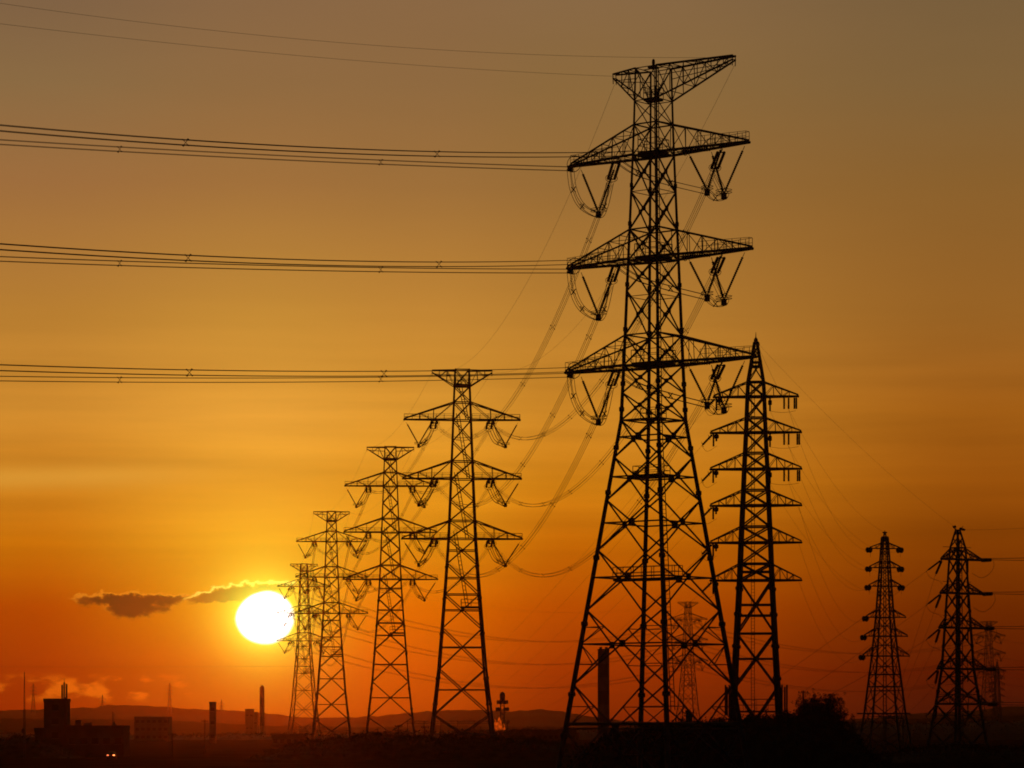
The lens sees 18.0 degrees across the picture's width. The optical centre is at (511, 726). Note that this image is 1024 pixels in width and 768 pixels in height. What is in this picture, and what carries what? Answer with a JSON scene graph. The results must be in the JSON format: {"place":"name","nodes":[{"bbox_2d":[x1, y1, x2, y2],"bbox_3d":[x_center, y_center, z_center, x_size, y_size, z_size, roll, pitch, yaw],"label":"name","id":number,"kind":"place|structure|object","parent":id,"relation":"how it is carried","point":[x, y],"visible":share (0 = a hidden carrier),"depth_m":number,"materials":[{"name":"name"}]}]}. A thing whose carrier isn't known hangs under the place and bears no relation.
{"place":"outdoors","nodes":[
{"label":"outdoors","id":0,"kind":"place"},
{"bbox_2d":[34,728,46,742],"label":"flat building","id":1,"kind":"structure","parent":0,"point":[42,732],"depth_m":745.00,"materials":[{"name":"concrete"}]},
{"bbox_2d":[43,682,70,747],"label":"stair tower","id":2,"kind":"structure","parent":0,"point":[56,716],"depth_m":750.00,"materials":[{"name":"concrete"}]},
{"bbox_2d":[51,732,58,738],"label":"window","id":3,"kind":"structure","parent":2,"relation":"in","point":[55,735],"depth_m":750.00,"materials":[{"name":"black glass"}]},
{"bbox_2d":[51,718,58,724],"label":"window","id":4,"kind":"structure","parent":2,"relation":"in","point":[55,721],"depth_m":750.00,"materials":[{"name":"black glass"}]},
{"bbox_2d":[52,705,58,710],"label":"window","id":5,"kind":"structure","parent":2,"relation":"in","point":[54,707],"depth_m":750.00,"materials":[{"name":"black glass"}]},
{"bbox_2d":[0,666,264,666],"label":"power wire","id":6,"kind":"object","parent":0,"point":[235,666],"visible":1,"depth_m":1607.55,"materials":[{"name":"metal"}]},
{"bbox_2d":[134,717,171,740],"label":"apartment building","id":7,"kind":"structure","parent":0,"point":[152,728],"depth_m":1500.00,"materials":[{"name":"concrete"}]},
{"bbox_2d":[209,702,216,743],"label":"block tower","id":8,"kind":"structure","parent":0,"point":[212,722],"depth_m":1300.00,"materials":[{"name":"concrete"}]},
{"bbox_2d":[245,709,253,733],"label":"flat building","id":9,"kind":"structure","parent":0,"point":[249,720],"depth_m":2500.00,"materials":[{"name":"concrete"}]},
{"bbox_2d":[254,712,257,732],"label":"flat building","id":10,"kind":"structure","parent":0,"point":[255,721],"depth_m":2520.00,"materials":[{"name":"concrete"}]},
{"bbox_2d":[272,734,308,747],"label":"flat building","id":11,"kind":"structure","parent":0,"point":[278,739],"depth_m":1050.00,"materials":[{"name":"concrete"}]},
{"bbox_2d":[0,735,1023,767],"bbox_3d":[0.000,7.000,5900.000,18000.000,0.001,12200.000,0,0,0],"label":"ground","id":12,"kind":"structure","parent":0,"point":[190,754],"depth_m":644.70,"materials":[{"name":"black plant"}]},
{"bbox_2d":[20,672,26,757],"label":"radio mast","id":13,"kind":"object","parent":12,"relation":"on","point":[24,731],"visible":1,"depth_m":704.95,"materials":[{"name":"metal"}]},
{"bbox_2d":[66,720,129,756],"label":"flat building","id":14,"kind":"structure","parent":12,"relation":"on","point":[100,740],"depth_m":748.00,"materials":[{"name":"concrete"}]},
{"bbox_2d":[69,738,75,744],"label":"window","id":15,"kind":"structure","parent":14,"relation":"in","point":[72,741],"depth_m":747.99,"materials":[{"name":"black glass"}]},
{"bbox_2d":[80,738,87,744],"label":"window","id":16,"kind":"structure","parent":14,"relation":"in","point":[83,741],"depth_m":747.99,"materials":[{"name":"black glass"}]},
{"bbox_2d":[91,738,98,744],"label":"window","id":17,"kind":"structure","parent":14,"relation":"in","point":[95,741],"depth_m":747.99,"materials":[{"name":"black glass"}]},
{"bbox_2d":[103,738,109,744],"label":"window","id":18,"kind":"structure","parent":14,"relation":"in","point":[106,741],"depth_m":747.99,"materials":[{"name":"black glass"}]},
{"bbox_2d":[114,738,121,744],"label":"window","id":19,"kind":"structure","parent":14,"relation":"in","point":[117,741],"depth_m":747.99,"materials":[{"name":"black glass"}]},
{"bbox_2d":[107,752,116,758],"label":"parked car","id":20,"kind":"object","parent":12,"relation":"on","point":[111,755],"visible":1,"depth_m":698.24,"materials":[{"name":"paint"}]},
{"bbox_2d":[201,719,207,754],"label":"utility pole","id":21,"kind":"object","parent":12,"relation":"on","point":[204,721],"visible":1,"depth_m":799.89,"materials":[{"name":"black"}]},
{"bbox_2d":[260,685,264,733],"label":"chimney","id":22,"kind":"object","parent":12,"relation":"on","point":[262,720],"visible":0.97,"depth_m":2498.47,"materials":[{"name":"brown paint"}]},
{"bbox_2d":[276,563,330,738],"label":"transmission tower","id":23,"kind":"structure","parent":12,"relation":"on","point":[308,632],"depth_m":1583.67,"materials":[{"name":"metal"}]},
{"bbox_2d":[318,592,699,641],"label":"conductor bundle","id":24,"kind":"object","parent":23,"relation":"attached to","point":[477,635],"visible":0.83,"depth_m":1747.93,"materials":[{"name":"metal"}]},
{"bbox_2d":[321,619,701,664],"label":"conductor bundle","id":25,"kind":"object","parent":23,"relation":"attached to","point":[481,659],"visible":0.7,"depth_m":1745.67,"materials":[{"name":"metal"}]},
{"bbox_2d":[343,653,699,688],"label":"conductor bundle","id":26,"kind":"object","parent":23,"relation":"attached to","point":[511,687],"visible":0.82,"depth_m":1812.50,"materials":[{"name":"metal"}]},
{"bbox_2d":[295,511,367,739],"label":"transmission tower","id":27,"kind":"structure","parent":12,"relation":"on","point":[325,576],"depth_m":1197.49,"materials":[{"name":"metal"}]},
{"bbox_2d":[293,619,315,664],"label":"conductor bundle","id":28,"kind":"object","parent":27,"relation":"hanging from","point":[309,645],"visible":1,"depth_m":1294.23,"materials":[{"name":"metal"}]},
{"bbox_2d":[293,547,315,604],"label":"conductor bundle","id":29,"kind":"object","parent":27,"relation":"attached to","point":[309,578],"visible":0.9,"depth_m":1277.75,"materials":[{"name":"metal"}]},
{"bbox_2d":[293,583,315,635],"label":"conductor bundle","id":30,"kind":"object","parent":27,"relation":"hanging from","point":[309,611],"visible":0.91,"depth_m":1276.31,"materials":[{"name":"metal"}]},
{"bbox_2d":[319,547,349,605],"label":"conductor bundle","id":31,"kind":"object","parent":27,"relation":"attached to","point":[340,581],"visible":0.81,"depth_m":1288.71,"materials":[{"name":"metal"}]},
{"bbox_2d":[319,582,349,634],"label":"conductor bundle","id":32,"kind":"object","parent":27,"relation":"attached to","point":[340,614],"visible":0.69,"depth_m":1277.88,"materials":[{"name":"metal"}]},
{"bbox_2d":[319,619,349,664],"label":"conductor bundle","id":33,"kind":"object","parent":27,"relation":"attached to","point":[342,642],"visible":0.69,"depth_m":1267.16,"materials":[{"name":"metal"}]},
{"bbox_2d":[348,540,410,592],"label":"conductor bundle","id":34,"kind":"object","parent":27,"relation":"attached to","point":[388,577],"visible":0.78,"depth_m":1017.71,"materials":[{"name":"metal"}]},
{"bbox_2d":[347,496,411,554],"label":"conductor bundle","id":35,"kind":"object","parent":27,"relation":"attached to","point":[392,529],"visible":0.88,"depth_m":988.81,"materials":[{"name":"metal"}]},
{"bbox_2d":[347,586,412,632],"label":"conductor bundle","id":36,"kind":"object","parent":27,"relation":"attached to","point":[389,619],"visible":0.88,"depth_m":1014.72,"materials":[{"name":"metal"}]},
{"bbox_2d":[342,446,437,735],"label":"transmission tower","id":37,"kind":"structure","parent":12,"relation":"on","point":[385,458],"depth_m":920.21,"materials":[{"name":"metal"}]},
{"bbox_2d":[313,494,368,554],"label":"conductor bundle","id":38,"kind":"object","parent":37,"relation":"attached to","point":[349,534],"visible":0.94,"depth_m":1009.36,"materials":[{"name":"metal"}]},
{"bbox_2d":[314,587,367,632],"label":"conductor bundle","id":39,"kind":"object","parent":37,"relation":"attached to","point":[360,603],"visible":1,"depth_m":1006.10,"materials":[{"name":"metal"}]},
{"bbox_2d":[313,538,368,592],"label":"conductor bundle","id":40,"kind":"object","parent":37,"relation":"attached to","point":[349,575],"visible":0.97,"depth_m":995.69,"materials":[{"name":"metal"}]},
{"bbox_2d":[412,488,487,542],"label":"conductor bundle","id":41,"kind":"object","parent":37,"relation":"attached to","point":[459,524],"visible":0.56,"depth_m":786.87,"materials":[{"name":"metal"}]},
{"bbox_2d":[412,549,487,592],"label":"conductor bundle","id":42,"kind":"object","parent":37,"relation":"attached to","point":[449,586],"visible":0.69,"depth_m":834.59,"materials":[{"name":"metal"}]},
{"bbox_2d":[413,430,487,493],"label":"conductor bundle","id":43,"kind":"object","parent":37,"relation":"attached to","point":[458,471],"visible":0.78,"depth_m":837.03,"materials":[{"name":"metal"}]},
{"bbox_2d":[246,723,588,759],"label":"scrub","id":44,"kind":"object","parent":12,"relation":"on","point":[374,746],"visible":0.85,"depth_m":678.23,"materials":[{"name":"black plant"}]},
{"bbox_2d":[406,721,509,733],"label":"substation gantry","id":45,"kind":"object","parent":12,"relation":"on","point":[457,723],"visible":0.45,"depth_m":1499.89,"materials":[{"name":"metal"}]},
{"bbox_2d":[401,368,522,737],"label":"transmission tower","id":46,"kind":"structure","parent":12,"relation":"on","point":[474,521],"depth_m":721.81,"materials":[{"name":"metal"}]},
{"bbox_2d":[367,487,433,541],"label":"conductor bundle","id":47,"kind":"object","parent":46,"relation":"attached to","point":[408,523],"visible":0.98,"depth_m":785.51,"materials":[{"name":"metal"}]},
{"bbox_2d":[370,429,433,493],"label":"conductor bundle","id":48,"kind":"object","parent":46,"relation":"attached to","point":[408,469],"visible":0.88,"depth_m":786.86,"materials":[{"name":"metal"}]},
{"bbox_2d":[370,548,433,592],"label":"conductor bundle","id":49,"kind":"object","parent":46,"relation":"attached to","point":[404,582],"visible":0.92,"depth_m":808.44,"materials":[{"name":"metal"}]},
{"bbox_2d":[434,284,611,507],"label":"conductor bundle","id":50,"kind":"object","parent":46,"relation":"attached to","point":[547,419],"visible":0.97,"depth_m":471.62,"materials":[{"name":"metal"}]},
{"bbox_2d":[434,387,611,577],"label":"conductor bundle","id":51,"kind":"object","parent":46,"relation":"attached to","point":[547,508],"visible":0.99,"depth_m":467.65,"materials":[{"name":"metal"}]},
{"bbox_2d":[435,182,611,440],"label":"conductor bundle","id":52,"kind":"object","parent":46,"relation":"attached to","point":[547,332],"visible":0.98,"depth_m":468.34,"materials":[{"name":"metal"}]},
{"bbox_2d":[434,89,612,372],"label":"earth wire","id":53,"kind":"object","parent":46,"relation":"attached to","point":[548,240],"visible":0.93,"depth_m":476.22,"materials":[{"name":"metal"}]},
{"bbox_2d":[492,110,711,371],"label":"earth wire","id":54,"kind":"object","parent":46,"relation":"attached to","point":[652,218],"visible":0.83,"depth_m":438.88,"materials":[{"name":"metal"}]},
{"bbox_2d":[491,171,714,439],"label":"conductor bundle","id":55,"kind":"object","parent":46,"relation":"attached to","point":[628,336],"visible":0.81,"depth_m":487.65,"materials":[{"name":"metal"}]},
{"bbox_2d":[492,382,714,576],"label":"conductor bundle","id":56,"kind":"object","parent":46,"relation":"attached to","point":[627,513],"visible":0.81,"depth_m":475.19,"materials":[{"name":"metal"}]},
{"bbox_2d":[493,275,714,506],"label":"conductor bundle","id":57,"kind":"object","parent":46,"relation":"attached to","point":[628,423],"visible":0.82,"depth_m":478.86,"materials":[{"name":"metal"}]},
{"bbox_2d":[494,716,504,730],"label":"fire","id":58,"kind":"object","parent":12,"relation":"on","point":[497,725],"visible":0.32,"depth_m":1389.99,"materials":[{"name":"orange"}]},
{"bbox_2d":[496,692,508,727],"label":"telecom tower","id":59,"kind":"structure","parent":12,"relation":"on","point":[502,700],"depth_m":1399.26,"materials":[{"name":"metal"}]},
{"bbox_2d":[0,718,1023,739],"bbox_3d":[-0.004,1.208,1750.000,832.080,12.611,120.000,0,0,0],"label":"wood","id":60,"kind":"object","parent":12,"relation":"on","point":[997,730],"visible":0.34,"depth_m":1712.03,"materials":[{"name":"black plant"}]},
{"bbox_2d":[449,726,579,743],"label":"hedge","id":61,"kind":"object","parent":12,"relation":"on","point":[523,732],"visible":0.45,"depth_m":1325.72,"materials":[{"name":"black plant"}]},
{"bbox_2d":[597,647,609,741],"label":"chimney","id":62,"kind":"object","parent":12,"relation":"on","point":[603,690],"visible":0.83,"depth_m":1198.14,"materials":[{"name":"black paint"}]},
{"bbox_2d":[556,54,757,767],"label":"transmission tower","id":63,"kind":"structure","parent":12,"relation":"on","point":[650,420],"depth_m":388.03,"materials":[{"name":"metal"}]},
{"bbox_2d":[0,373,565,382],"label":"conductor bundle","id":64,"kind":"object","parent":63,"relation":"attached to","point":[270,382],"visible":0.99,"depth_m":359.08,"materials":[{"name":"metal"}]},
{"bbox_2d":[0,256,566,272],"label":"conductor bundle","id":65,"kind":"object","parent":63,"relation":"attached to","point":[256,265],"visible":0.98,"depth_m":356.78,"materials":[{"name":"metal"}]},
{"bbox_2d":[0,139,571,170],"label":"conductor bundle","id":66,"kind":"object","parent":63,"relation":"attached to","point":[277,155],"visible":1,"depth_m":359.19,"materials":[{"name":"metal"}]},
{"bbox_2d":[5,24,596,75],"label":"earth wire","id":67,"kind":"object","parent":63,"relation":"attached to","point":[296,55],"visible":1,"depth_m":351.39,"materials":[{"name":"metal"}]},
{"bbox_2d":[0,243,674,267],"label":"conductor bundle","id":68,"kind":"object","parent":63,"relation":"attached to","point":[186,260],"visible":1,"depth_m":298.28,"materials":[{"name":"metal"}]},
{"bbox_2d":[0,124,678,157],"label":"conductor bundle","id":69,"kind":"object","parent":63,"relation":"attached to","point":[186,140],"visible":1,"depth_m":301.70,"materials":[{"name":"metal"}]},
{"bbox_2d":[0,362,678,376],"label":"conductor bundle","id":70,"kind":"object","parent":63,"relation":"attached to","point":[191,369],"visible":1,"depth_m":302.20,"materials":[{"name":"metal"}]},
{"bbox_2d":[1,3,731,57],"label":"earth wire","id":71,"kind":"object","parent":63,"relation":"attached to","point":[432,49],"visible":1,"depth_m":355.28,"materials":[{"name":"metal"}]},
{"bbox_2d":[668,602,707,721],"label":"transmission tower","id":72,"kind":"structure","parent":12,"relation":"on","point":[689,614],"depth_m":2069.50,"materials":[{"name":"metal"}]},
{"bbox_2d":[290,644,676,688],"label":"conductor bundle","id":73,"kind":"object","parent":72,"relation":"attached to","point":[465,684],"visible":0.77,"depth_m":1751.31,"materials":[{"name":"metal"}]},
{"bbox_2d":[290,590,679,641],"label":"conductor bundle","id":74,"kind":"object","parent":72,"relation":"attached to","point":[455,634],"visible":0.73,"depth_m":1740.21,"materials":[{"name":"metal"}]},
{"bbox_2d":[303,621,673,664],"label":"conductor bundle","id":75,"kind":"object","parent":72,"relation":"attached to","point":[461,659],"visible":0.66,"depth_m":1736.90,"materials":[{"name":"metal"}]},
{"bbox_2d":[697,664,995,691],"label":"conductor bundle","id":76,"kind":"object","parent":72,"relation":"attached to","point":[841,690],"visible":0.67,"depth_m":2222.36,"materials":[{"name":"metal"}]},
{"bbox_2d":[696,623,999,653],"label":"conductor bundle","id":77,"kind":"object","parent":72,"relation":"attached to","point":[845,652],"visible":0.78,"depth_m":2226.39,"materials":[{"name":"metal"}]},
{"bbox_2d":[707,646,996,672],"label":"conductor bundle","id":78,"kind":"object","parent":72,"relation":"attached to","point":[836,671],"visible":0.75,"depth_m":2216.56,"materials":[{"name":"metal"}]},
{"bbox_2d":[566,706,901,767],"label":"scrub","id":79,"kind":"object","parent":12,"relation":"on","point":[787,739],"visible":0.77,"depth_m":437.37,"materials":[{"name":"black plant"}]},
{"bbox_2d":[701,334,801,718],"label":"transmission tower","id":80,"kind":"structure","parent":12,"relation":"on","point":[771,580],"depth_m":498.58,"materials":[{"name":"metal"}]},
{"bbox_2d":[418,411,703,715],"bbox_3d":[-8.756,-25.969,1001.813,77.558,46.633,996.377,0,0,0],"label":"power wire","id":81,"kind":"object","parent":80,"relation":"attached to","point":[591,545],"visible":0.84,"depth_m":657.67,"materials":[{"name":"metal"}]},
{"bbox_2d":[455,488,695,715],"bbox_3d":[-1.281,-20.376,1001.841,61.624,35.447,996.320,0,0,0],"label":"power wire","id":82,"kind":"object","parent":80,"relation":"attached to","point":[604,587],"visible":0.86,"depth_m":647.70,"materials":[{"name":"metal"}]},
{"bbox_2d":[763,349,951,524],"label":"earth wire","id":83,"kind":"object","parent":80,"relation":"attached to","point":[838,426],"visible":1,"depth_m":549.60,"materials":[{"name":"metal"}]},
{"bbox_2d":[789,688,859,733],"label":"broadleaf tree","id":84,"kind":"object","parent":12,"relation":"on","point":[815,709],"visible":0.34,"depth_m":558.75,"materials":[{"name":"black plant"}]},
{"bbox_2d":[825,694,834,724],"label":"utility pole","id":85,"kind":"object","parent":12,"relation":"on","point":[829,695],"visible":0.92,"depth_m":555.91,"materials":[{"name":"black"}]},
{"bbox_2d":[857,531,912,754],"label":"transmission tower","id":86,"kind":"structure","parent":12,"relation":"on","point":[881,561],"depth_m":664.32,"materials":[{"name":"metal"}]},
{"bbox_2d":[926,525,1000,748],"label":"transmission tower","id":87,"kind":"structure","parent":12,"relation":"on","point":[958,663],"depth_m":647.22,"materials":[{"name":"metal"}]},
{"bbox_2d":[768,573,923,684],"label":"power wire","id":88,"kind":"object","parent":87,"relation":"attached to","point":[849,627],"visible":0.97,"depth_m":606.64,"materials":[{"name":"metal"}]},
{"bbox_2d":[804,606,924,690],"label":"power wire","id":89,"kind":"object","parent":87,"relation":"attached to","point":[863,650],"visible":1,"depth_m":596.55,"materials":[{"name":"metal"}]},
{"bbox_2d":[986,667,1020,667],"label":"power wire","id":90,"kind":"object","parent":87,"relation":"attached to","point":[1003,667],"visible":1,"depth_m":642.11,"materials":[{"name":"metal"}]},
{"bbox_2d":[984,626,1023,626],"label":"power wire","id":91,"kind":"object","parent":87,"relation":"attached to","point":[1003,626],"visible":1,"depth_m":640.90,"materials":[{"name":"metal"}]},
{"bbox_2d":[988,702,1023,702],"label":"power wire","id":92,"kind":"object","parent":87,"relation":"attached to","point":[1005,702],"visible":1,"depth_m":641.78,"materials":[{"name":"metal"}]},
{"bbox_2d":[973,621,1005,720],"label":"transmission tower","id":93,"kind":"structure","parent":12,"relation":"on","point":[986,656],"depth_m":2449.70,"materials":[{"name":"metal"}]},
{"bbox_2d":[680,623,982,653],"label":"conductor bundle","id":94,"kind":"object","parent":93,"relation":"attached to","point":[817,651],"visible":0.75,"depth_m":2217.41,"materials":[{"name":"metal"}]},
{"bbox_2d":[682,665,983,691],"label":"conductor bundle","id":95,"kind":"object","parent":93,"relation":"attached to","point":[823,690],"visible":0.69,"depth_m":2215.22,"materials":[{"name":"metal"}]},
{"bbox_2d":[689,647,983,672],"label":"conductor bundle","id":96,"kind":"object","parent":93,"relation":"attached to","point":[816,670],"visible":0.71,"depth_m":2218.55,"materials":[{"name":"metal"}]},
{"bbox_2d":[987,661,1004,721],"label":"transmission tower","id":97,"kind":"structure","parent":12,"relation":"on","point":[997,693],"depth_m":2299.04,"materials":[{"name":"grey metal"}]},
{"bbox_2d":[446,673,989,678],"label":"power wire","id":98,"kind":"object","parent":97,"relation":"attached to","point":[696,678],"visible":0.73,"depth_m":2456.93,"materials":[{"name":"metal"}]},
{"bbox_2d":[0,705,1023,727],"bbox_3d":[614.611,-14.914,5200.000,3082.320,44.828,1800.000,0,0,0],"label":"hills","id":99,"kind":"structure","parent":0,"point":[541,718],"depth_m":4994.54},
{"bbox_2d":[30,684,36,713],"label":"pylon","id":100,"kind":"object","parent":99,"relation":"on","point":[33,687],"visible":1,"depth_m":4999.49,"materials":[{"name":"metal"}]},
{"bbox_2d":[166,683,172,711],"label":"pylon","id":101,"kind":"object","parent":99,"relation":"on","point":[170,704],"visible":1,"depth_m":4999.23,"materials":[{"name":"metal"}]},
{"bbox_2d":[0,715,1023,734],"bbox_3d":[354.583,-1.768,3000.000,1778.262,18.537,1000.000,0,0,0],"label":"hills","id":102,"kind":"structure","parent":0,"point":[8,725],"depth_m":2891.97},
{"bbox_2d":[0,0,1023,721],"label":"sky","id":103,"kind":"structure","parent":0,"point":[149,532],"materials":[{"name":"orange"}]},
{"bbox_2d":[531,730,575,744],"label":"warehouse","id":104,"kind":"structure","parent":0,"point":[552,735],"depth_m":1250.00,"materials":[{"name":"concrete"}]},
{"bbox_2d":[681,710,695,735],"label":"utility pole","id":105,"kind":"object","parent":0,"point":[689,717],"visible":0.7,"depth_m":439.70,"materials":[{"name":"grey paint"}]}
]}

